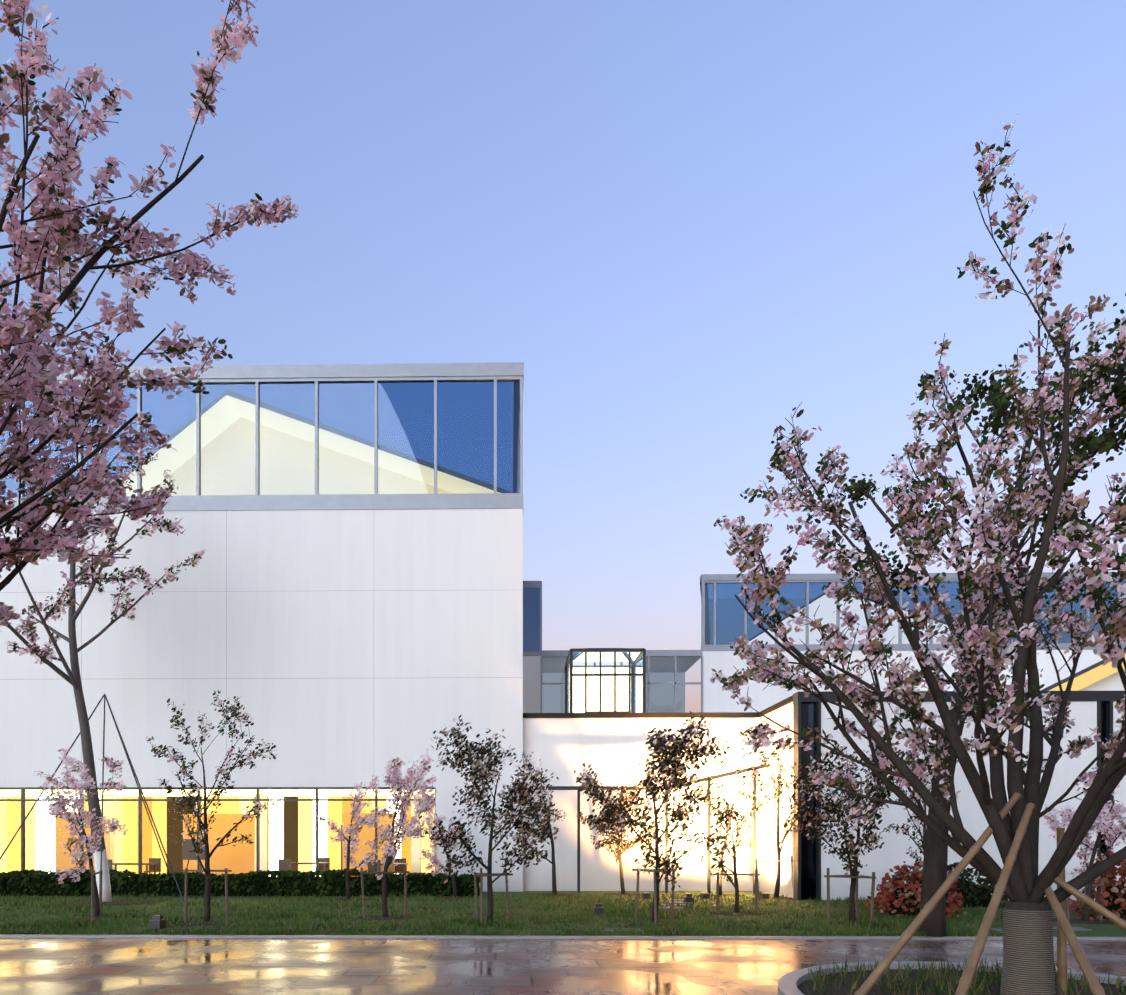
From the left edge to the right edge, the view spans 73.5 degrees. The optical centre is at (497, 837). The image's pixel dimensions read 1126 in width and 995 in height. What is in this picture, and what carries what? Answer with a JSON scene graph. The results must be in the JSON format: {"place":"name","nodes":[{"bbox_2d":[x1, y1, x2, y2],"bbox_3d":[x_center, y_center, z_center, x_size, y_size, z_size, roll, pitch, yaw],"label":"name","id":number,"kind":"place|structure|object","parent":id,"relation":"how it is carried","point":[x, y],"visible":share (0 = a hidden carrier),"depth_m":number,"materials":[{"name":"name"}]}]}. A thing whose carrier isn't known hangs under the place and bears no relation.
{"place":"outdoors","nodes":[
{"label":"outdoors","id":0,"kind":"place"},
{"bbox_2d":[0,796,434,875],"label":"interior wall","id":1,"kind":"structure","parent":0,"point":[289,835],"depth_m":28.13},
{"bbox_2d":[0,789,434,796],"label":"block ceiling","id":2,"kind":"structure","parent":0,"point":[247,792],"depth_m":25.70,"materials":[{"name":"white paint"}]},
{"bbox_2d":[55,813,394,876],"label":"interior partitions","id":3,"kind":"object","parent":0,"point":[238,858],"depth_m":27.08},
{"bbox_2d":[0,381,519,496],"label":"window glass","id":4,"kind":"object","parent":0,"point":[461,422],"depth_m":25.57,"materials":[{"name":"blue glass"}]},
{"bbox_2d":[101,794,420,875],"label":"interior columns","id":5,"kind":"structure","parent":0,"point":[109,813],"depth_m":26.47,"materials":[{"name":"white paint"}]},
{"bbox_2d":[117,389,510,495],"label":"gable wall","id":6,"kind":"structure","parent":0,"point":[281,446],"depth_m":24.51,"materials":[{"name":"white paint"}]},
{"bbox_2d":[410,793,458,878],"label":"blossoms","id":7,"kind":"object","parent":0,"point":[429,818],"visible":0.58,"depth_m":21.05,"materials":[{"name":"plant"}]},
{"bbox_2d":[523,656,540,712],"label":"terrace deck and tower walls","id":8,"kind":"structure","parent":0,"point":[531,684],"depth_m":29.92,"materials":[{"name":"white paint"}]},
{"bbox_2d":[523,588,539,651],"bbox_3d":[1.310,-8.673,29.899,0.730,2.550,0.001,0,0,1],"label":"window glass","id":9,"kind":"object","parent":8,"relation":"attached to","point":[531,619],"visible":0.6,"depth_m":29.90,"materials":[{"name":"blue glass"}]},
{"bbox_2d":[573,667,628,712],"bbox_3d":[4.049,-5.223,29.776,2.450,3.050,0.001,0,0,1],"label":"pavilion interior glow","id":10,"kind":"object","parent":8,"relation":"attached to","point":[578,681],"depth_m":29.77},
{"bbox_2d":[565,648,645,712],"bbox_3d":[4.031,-5.463,28.626,2.750,3.530,2.600,0,0,1],"label":"window frame","id":11,"kind":"object","parent":8,"relation":"on","point":[642,651],"visible":0.65,"depth_m":27.34,"materials":[{"name":"black metal"}]},
{"bbox_2d":[566,652,642,712],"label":"window","id":12,"kind":"structure","parent":11,"relation":"in","point":[607,658],"depth_m":29.00,"materials":[{"name":"glass"}]},
{"bbox_2d":[542,656,700,672],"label":"link roof","id":13,"kind":"structure","parent":8,"relation":"attached to","point":[554,667],"depth_m":31.22,"materials":[{"name":"grey metal"}]},
{"bbox_2d":[0,938,1125,994],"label":"plaza paving","id":14,"kind":"structure","parent":0,"point":[222,966],"depth_m":9.82,"materials":[{"name":"grey stone"}]},
{"bbox_2d":[0,1,238,590],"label":"tree","id":15,"kind":"object","parent":14,"relation":"on","point":[66,293],"visible":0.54,"depth_m":6.38,"materials":[{"name":"brown plant"}]},
{"bbox_2d":[0,91,55,478],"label":"blossoms","id":16,"kind":"object","parent":15,"relation":"attached to","point":[18,111],"depth_m":6.71,"materials":[{"name":"pink plant"}]},
{"bbox_2d":[0,218,132,625],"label":"blossoms","id":17,"kind":"object","parent":15,"relation":"on","point":[39,478],"depth_m":7.09,"materials":[{"name":"pink plant"}]},
{"bbox_2d":[0,365,171,577],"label":"blossoms","id":18,"kind":"object","parent":15,"relation":"attached to","point":[116,498],"depth_m":7.06,"materials":[{"name":"pink plant"}]},
{"bbox_2d":[0,64,175,412],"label":"blossoms","id":19,"kind":"object","parent":15,"relation":"on","point":[18,332],"depth_m":5.94,"materials":[{"name":"pink plant"}]},
{"bbox_2d":[0,0,181,493],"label":"blossoms","id":20,"kind":"object","parent":15,"relation":"attached to","point":[15,12],"depth_m":6.14,"materials":[{"name":"pink plant"}]},
{"bbox_2d":[0,0,298,572],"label":"blossoms","id":21,"kind":"object","parent":15,"relation":"attached to","point":[240,35],"depth_m":6.32,"materials":[{"name":"pink plant"}]},
{"bbox_2d":[778,961,1125,994],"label":"curb","id":22,"kind":"object","parent":14,"relation":"on","point":[789,983],"visible":0.4,"depth_m":8.53,"materials":[{"name":"stone"}]},
{"bbox_2d":[797,952,1125,994],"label":"grass","id":23,"kind":"structure","parent":22,"relation":"in","point":[980,988],"depth_m":7.97,"materials":[{"name":"green plant"}]},
{"bbox_2d":[734,191,1125,910],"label":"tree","id":24,"kind":"object","parent":23,"relation":"on","point":[1026,885],"visible":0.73,"depth_m":7.09,"materials":[{"name":"brown plant"}]},
{"bbox_2d":[730,601,944,826],"bbox_3d":[3.701,-1.356,8.033,2.330,2.484,1.589,0,0,1],"label":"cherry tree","id":25,"kind":"object","parent":24,"relation":"attached to","point":[916,769],"depth_m":8.01,"materials":[{"name":"pink plant"}]},
{"bbox_2d":[710,515,990,802],"bbox_3d":[3.489,-1.976,7.521,2.658,3.311,1.897,0,0,21],"label":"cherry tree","id":26,"kind":"object","parent":24,"relation":"on","point":[782,631],"depth_m":7.51,"materials":[{"name":"pink plant"}]},
{"bbox_2d":[740,402,1074,761],"bbox_3d":[3.399,-2.433,6.588,1.862,3.635,3.348,0,0,1],"label":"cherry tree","id":27,"kind":"object","parent":24,"relation":"attached to","point":[991,638],"depth_m":6.83,"materials":[{"name":"pink plant"}]},
{"bbox_2d":[880,380,1063,718],"bbox_3d":[4.999,-3.143,8.107,1.730,3.977,2.827,0,0,33],"label":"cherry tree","id":28,"kind":"object","parent":24,"relation":"attached to","point":[1035,459],"depth_m":7.68,"materials":[{"name":"pink plant"}]},
{"bbox_2d":[907,115,1125,677],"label":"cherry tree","id":29,"kind":"object","parent":24,"relation":"attached to","point":[993,561],"depth_m":6.81,"materials":[{"name":"pink plant"}]},
{"bbox_2d":[926,316,1125,755],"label":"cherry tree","id":30,"kind":"object","parent":24,"relation":"attached to","point":[1093,340],"depth_m":7.67,"materials":[{"name":"pink plant"}]},
{"bbox_2d":[1000,908,1055,994],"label":"trunk wrap","id":31,"kind":"object","parent":24,"relation":"attached to","point":[1028,960],"visible":0.85,"depth_m":6.91,"materials":[{"name":"fabric"}]},
{"bbox_2d":[944,559,1125,809],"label":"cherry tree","id":32,"kind":"object","parent":24,"relation":"attached to","point":[1056,604],"depth_m":8.98,"materials":[{"name":"pink plant"}]},
{"bbox_2d":[1049,490,1125,767],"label":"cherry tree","id":33,"kind":"object","parent":24,"relation":"on","point":[1094,580],"depth_m":5.30,"materials":[{"name":"pink plant"}]},
{"bbox_2d":[854,792,1125,994],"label":"tree support poles","id":34,"kind":"object","parent":23,"relation":"on","point":[1065,931],"visible":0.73,"depth_m":6.70,"materials":[{"name":"brown wood"}]},
{"bbox_2d":[0,891,1125,936],"bbox_3d":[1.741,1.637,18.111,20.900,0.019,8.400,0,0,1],"label":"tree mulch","id":35,"kind":"object","parent":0,"point":[400,917],"depth_m":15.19,"materials":[{"name":"green plant"}]},
{"bbox_2d":[43,750,122,917],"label":"tree","id":36,"kind":"object","parent":35,"relation":"on","point":[96,905],"visible":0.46,"depth_m":15.20,"materials":[{"name":"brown plant"}]},
{"bbox_2d":[34,748,127,883],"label":"blossoms","id":37,"kind":"object","parent":36,"relation":"attached to","point":[59,804],"visible":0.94,"depth_m":14.85,"materials":[{"name":"pink plant"}]},
{"bbox_2d":[0,694,183,902],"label":"tree support stakes","id":38,"kind":"object","parent":35,"relation":"on","point":[130,762],"visible":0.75,"depth_m":18.73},
{"bbox_2d":[150,698,274,921],"bbox_3d":[-5.289,-0.589,14.326,2.243,4.494,1.975,0,0,-38],"label":"tree","id":39,"kind":"object","parent":35,"relation":"on","point":[207,907],"visible":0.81,"depth_m":14.38,"materials":[{"name":"brown plant"}]},
{"bbox_2d":[146,690,276,855],"bbox_3d":[-5.327,-1.248,14.386,2.288,3.208,2.144,0,0,-43],"label":"tree foliage","id":40,"kind":"object","parent":39,"relation":"attached to","point":[235,714],"visible":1,"depth_m":14.15,"materials":[{"name":"green plant"}]},
{"bbox_2d":[0,868,479,896],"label":"hedge","id":41,"kind":"object","parent":35,"relation":"on","point":[329,875],"depth_m":21.10,"materials":[{"name":"green plant"}]},
{"bbox_2d":[0,509,522,891],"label":"block walls","id":42,"kind":"structure","parent":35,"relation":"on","point":[375,701],"depth_m":23.04,"materials":[{"name":"white paint"}]},
{"bbox_2d":[0,787,434,873],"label":"window frame","id":43,"kind":"object","parent":42,"relation":"in","point":[139,799],"visible":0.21,"depth_m":23.14,"materials":[{"name":"grey metal"}]},
{"bbox_2d":[9,794,418,870],"bbox_3d":[-12.866,0.052,23.240,21.930,3.200,0.001,0,0,1],"label":"ground glass","id":44,"kind":"object","parent":43,"relation":"in","point":[223,843],"depth_m":23.18,"materials":[{"name":"glass"}]},
{"bbox_2d":[0,511,522,786],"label":"wall joints","id":45,"kind":"object","parent":42,"relation":"in","point":[226,591],"visible":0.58,"depth_m":23.07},
{"bbox_2d":[0,362,523,511],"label":"window frame","id":46,"kind":"object","parent":42,"relation":"on","point":[316,374],"visible":0.42,"depth_m":23.00,"materials":[{"name":"grey metal"}]},
{"bbox_2d":[319,783,383,898],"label":"tree","id":47,"kind":"object","parent":35,"relation":"on","point":[348,872],"visible":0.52,"depth_m":20.00,"materials":[{"name":"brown plant"}]},
{"bbox_2d":[314,775,386,868],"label":"blossoms","id":48,"kind":"object","parent":47,"relation":"attached to","point":[369,821],"visible":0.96,"depth_m":20.19,"materials":[{"name":"pink plant"}]},
{"bbox_2d":[379,761,436,916],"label":"tree","id":49,"kind":"object","parent":35,"relation":"on","point":[389,859],"visible":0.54,"depth_m":15.52,"materials":[{"name":"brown plant"}]},
{"bbox_2d":[375,749,439,879],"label":"tree blossoms","id":50,"kind":"object","parent":49,"relation":"attached to","point":[424,801],"visible":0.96,"depth_m":15.79,"materials":[{"name":"pink plant"}]},
{"bbox_2d":[411,795,456,896],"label":"tree","id":51,"kind":"object","parent":35,"relation":"on","point":[454,886],"visible":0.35,"depth_m":20.75,"materials":[{"name":"brown plant"}]},
{"bbox_2d":[149,893,768,928],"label":"landscape lights","id":52,"kind":"object","parent":35,"relation":"on","point":[157,921],"visible":0.81,"depth_m":16.02,"materials":[{"name":"grey metal"}]},
{"bbox_2d":[434,723,556,921],"bbox_3d":[-0.008,-0.313,14.414,2.298,3.946,2.704,0,0,1],"label":"tree","id":53,"kind":"object","parent":35,"relation":"on","point":[490,882],"visible":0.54,"depth_m":14.38,"materials":[{"name":"brown plant"}]},
{"bbox_2d":[425,715,562,882],"bbox_3d":[-0.418,-0.772,14.646,2.822,3.285,2.432,0,0,-27],"label":"tree foliage","id":54,"kind":"object","parent":53,"relation":"attached to","point":[470,760],"visible":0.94,"depth_m":14.38,"materials":[{"name":"green plant"}]},
{"bbox_2d":[501,751,560,893],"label":"tree","id":55,"kind":"object","parent":35,"relation":"on","point":[554,886],"visible":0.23,"depth_m":21.56,"materials":[{"name":"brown plant"}]},
{"bbox_2d":[500,752,564,855],"bbox_3d":[0.962,-0.948,21.295,1.493,3.163,2.424,0,0,-16],"label":"tree foliage","id":56,"kind":"object","parent":55,"relation":"attached to","point":[539,800],"visible":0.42,"depth_m":21.31,"materials":[{"name":"green plant"}]},
{"bbox_2d":[0,934,1125,939],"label":"plaza kerb","id":57,"kind":"structure","parent":35,"relation":"on","point":[529,937],"depth_m":12.27,"materials":[{"name":"stone"}]},
{"bbox_2d":[91,856,1104,924],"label":"tree support stakes","id":58,"kind":"object","parent":35,"relation":"on","point":[481,875],"visible":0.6,"depth_m":14.60,"materials":[{"name":"brown wood"}]},
{"bbox_2d":[587,784,653,893],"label":"tree","id":59,"kind":"object","parent":35,"relation":"on","point":[621,875],"visible":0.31,"depth_m":21.72,"materials":[{"name":"brown plant"}]},
{"bbox_2d":[576,775,654,861],"bbox_3d":[3.559,-0.573,21.623,2.387,2.587,2.037,0,0,-40],"label":"tree foliage","id":60,"kind":"object","parent":59,"relation":"attached to","point":[624,844],"visible":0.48,"depth_m":21.50,"materials":[{"name":"green plant"}]},
{"bbox_2d":[526,763,769,892],"bbox_3d":[4.516,-0.300,22.268,7.480,3.905,0.080,0,0,1],"label":"metal frame","id":61,"kind":"object","parent":35,"relation":"on","point":[577,788],"visible":0.6,"depth_m":22.22,"materials":[{"name":"grey metal"}]},
{"bbox_2d":[574,711,735,921],"bbox_3d":[2.909,-0.314,13.921,2.834,3.946,1.866,0,0,7],"label":"tree","id":62,"kind":"object","parent":35,"relation":"on","point":[656,813],"visible":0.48,"depth_m":14.13,"materials":[{"name":"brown plant"}]},
{"bbox_2d":[696,806,755,912],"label":"tree","id":63,"kind":"object","parent":35,"relation":"on","point":[736,907],"visible":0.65,"depth_m":16.22,"materials":[{"name":"brown plant"}]},
{"bbox_2d":[700,803,758,882],"bbox_3d":[4.962,0.123,16.114,1.412,1.709,0.997,0,0,-35],"label":"tree foliage","id":64,"kind":"object","parent":63,"relation":"attached to","point":[735,813],"visible":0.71,"depth_m":16.01,"materials":[{"name":"green plant"}]},
{"bbox_2d":[695,755,789,894],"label":"tree","id":65,"kind":"object","parent":35,"relation":"on","point":[720,880],"visible":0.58,"depth_m":20.88,"materials":[{"name":"brown plant"}]},
{"bbox_2d":[692,750,794,854],"bbox_3d":[6.599,-0.868,20.608,2.242,2.846,2.568,0,0,1],"label":"tree foliage","id":66,"kind":"object","parent":65,"relation":"attached to","point":[743,793],"visible":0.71,"depth_m":20.14,"materials":[{"name":"green plant"}]},
{"bbox_2d":[752,751,791,897],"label":"tree","id":67,"kind":"object","parent":35,"relation":"on","point":[778,874],"visible":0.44,"depth_m":20.49,"materials":[{"name":"brown plant"}]},
{"bbox_2d":[747,750,792,845],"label":"tree foliage","id":68,"kind":"object","parent":67,"relation":"attached to","point":[771,778],"visible":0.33,"depth_m":20.80,"materials":[{"name":"green plant"}]},
{"bbox_2d":[523,701,1125,900],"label":"garden walls","id":69,"kind":"structure","parent":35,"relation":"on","point":[611,750],"depth_m":23.12,"materials":[{"name":"white paint"}]},
{"bbox_2d":[523,695,792,717],"bbox_3d":[4.574,-3.773,21.842,7.650,0.150,3.350,0,0,1],"label":"wall coping","id":70,"kind":"object","parent":69,"relation":"on","point":[784,702],"visible":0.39,"depth_m":23.12,"materials":[{"name":"stone"}]},
{"bbox_2d":[605,899,1091,933],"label":"lawn stepping stones","id":71,"kind":"object","parent":35,"relation":"on","point":[682,902],"visible":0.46,"depth_m":13.39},
{"bbox_2d":[789,753,914,922],"bbox_3d":[6.548,-0.100,14.185,2.177,3.509,1.841,0,0,1],"label":"tree","id":72,"kind":"object","parent":35,"relation":"on","point":[852,901],"visible":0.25,"depth_m":14.27,"materials":[{"name":"brown plant"}]},
{"bbox_2d":[783,741,923,880],"bbox_3d":[6.595,-0.537,14.188,2.318,2.719,2.110,0,0,1],"label":"tree foliage","id":73,"kind":"object","parent":72,"relation":"attached to","point":[828,808],"visible":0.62,"depth_m":13.96,"materials":[{"name":"green plant"}]},
{"bbox_2d":[703,650,1107,711],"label":"block walls","id":74,"kind":"structure","parent":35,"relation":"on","point":[716,698],"depth_m":29.75,"materials":[{"name":"white paint"}]},
{"bbox_2d":[700,572,1125,650],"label":"window frame","id":75,"kind":"object","parent":74,"relation":"on","point":[715,579],"visible":0.38,"depth_m":29.73,"materials":[{"name":"grey metal"}]},
{"bbox_2d":[747,590,950,644],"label":"gable wall","id":76,"kind":"structure","parent":75,"relation":"on","point":[826,609],"depth_m":29.84,"materials":[{"name":"white paint"}]},
{"bbox_2d":[705,581,1125,644],"bbox_3d":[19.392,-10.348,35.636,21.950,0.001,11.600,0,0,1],"label":"window glass","id":77,"kind":"object","parent":75,"relation":"on","point":[787,592],"depth_m":33.47,"materials":[{"name":"blue glass"}]},
{"bbox_2d":[865,861,966,916],"bbox_3d":[8.966,1.098,16.020,1.898,1.325,1.622,0,0,1],"label":"red shrub","id":78,"kind":"object","parent":35,"relation":"on","point":[893,883],"depth_m":15.75,"materials":[{"name":"red plant"}]},
{"bbox_2d":[884,733,981,867],"bbox_3d":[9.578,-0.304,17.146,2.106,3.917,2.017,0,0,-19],"label":"tree","id":79,"kind":"object","parent":35,"relation":"on","point":[924,829],"visible":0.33,"depth_m":16.88,"materials":[{"name":"brown plant"}]},
{"bbox_2d":[793,691,1124,899],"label":"door frame","id":80,"kind":"object","parent":35,"relation":"on","point":[1099,697],"visible":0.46,"depth_m":19.78,"materials":[{"name":"grey metal"}]},
{"bbox_2d":[801,702,1105,899],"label":"glass wall slots","id":81,"kind":"object","parent":80,"relation":"in","point":[808,847],"depth_m":19.91,"materials":[{"name":"black glass"}]},
{"bbox_2d":[913,861,1007,907],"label":"green shrub","id":82,"kind":"object","parent":35,"relation":"on","point":[979,880],"depth_m":17.73,"materials":[{"name":"green plant"}]},
{"bbox_2d":[861,356,1125,936],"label":"evergreen tree","id":83,"kind":"object","parent":35,"relation":"on","point":[934,877],"visible":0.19,"depth_m":12.25,"materials":[{"name":"green plant"}]},
{"bbox_2d":[840,294,1125,615],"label":"evergreen tree","id":84,"kind":"object","parent":83,"relation":"attached to","point":[993,398],"depth_m":12.19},
{"bbox_2d":[1040,654,1125,690],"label":"gable wall","id":85,"kind":"structure","parent":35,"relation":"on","point":[1098,676],"depth_m":25.23,"materials":[{"name":"yellow paint"}]},
{"bbox_2d":[1045,791,1125,920],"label":"tree","id":86,"kind":"object","parent":35,"relation":"on","point":[1086,912],"visible":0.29,"depth_m":14.79,"materials":[{"name":"brown plant"}]},
{"bbox_2d":[1044,730,1125,889],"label":"blossoms","id":87,"kind":"object","parent":86,"relation":"attached to","point":[1109,819],"visible":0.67,"depth_m":15.29,"materials":[{"name":"pink plant"}]},
{"bbox_2d":[1070,852,1125,920],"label":"red shrub","id":88,"kind":"object","parent":35,"relation":"on","point":[1112,873],"depth_m":15.12,"materials":[{"name":"red plant"}]},
{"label":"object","id":89,"kind":"structure","parent":35,"relation":"on"},
{"bbox_2d":[1,423,173,901],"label":"tree","id":90,"kind":"object","parent":89,"relation":"on","point":[73,677],"visible":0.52,"depth_m":18.90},
{"bbox_2d":[0,411,204,664],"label":"blossoms","id":91,"kind":"object","parent":90,"relation":"attached to","point":[137,459],"depth_m":20.01,"materials":[{"name":"pink plant"}]},
{"bbox_2d":[0,0,1125,712],"label":"sky","id":92,"kind":"structure","parent":0,"point":[689,225],"materials":[{"name":"blue"}]},
{"bbox_2d":[523,581,702,712],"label":"terrace frames","id":93,"kind":"structure","parent":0,"point":[564,653],"depth_m":29.83,"materials":[{"name":"grey metal"}]},
{"bbox_2d":[542,657,700,712],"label":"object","id":94,"kind":"object","parent":93,"relation":"in","point":[646,686],"depth_m":29.86,"materials":[{"name":"grey metal"}]},
{"bbox_2d":[542,672,684,712],"bbox_3d":[4.981,-5.448,32.762,6.380,3.500,0.001,0,0,1],"label":"window","id":95,"kind":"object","parent":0,"point":[560,689],"depth_m":32.73,"materials":[{"name":"clear glass"}]},
{"label":"interior floor","id":96,"kind":"structure","parent":0,"visible":0},
{"bbox_2d":[108,825,407,874],"bbox_3d":[-9.531,0.595,26.383,12.900,2.086,3.310,0,0,1],"label":"interior furniture","id":97,"kind":"object","parent":96,"relation":"on","point":[154,864],"depth_m":25.50,"materials":[{"name":"brown wood"}]}
]}

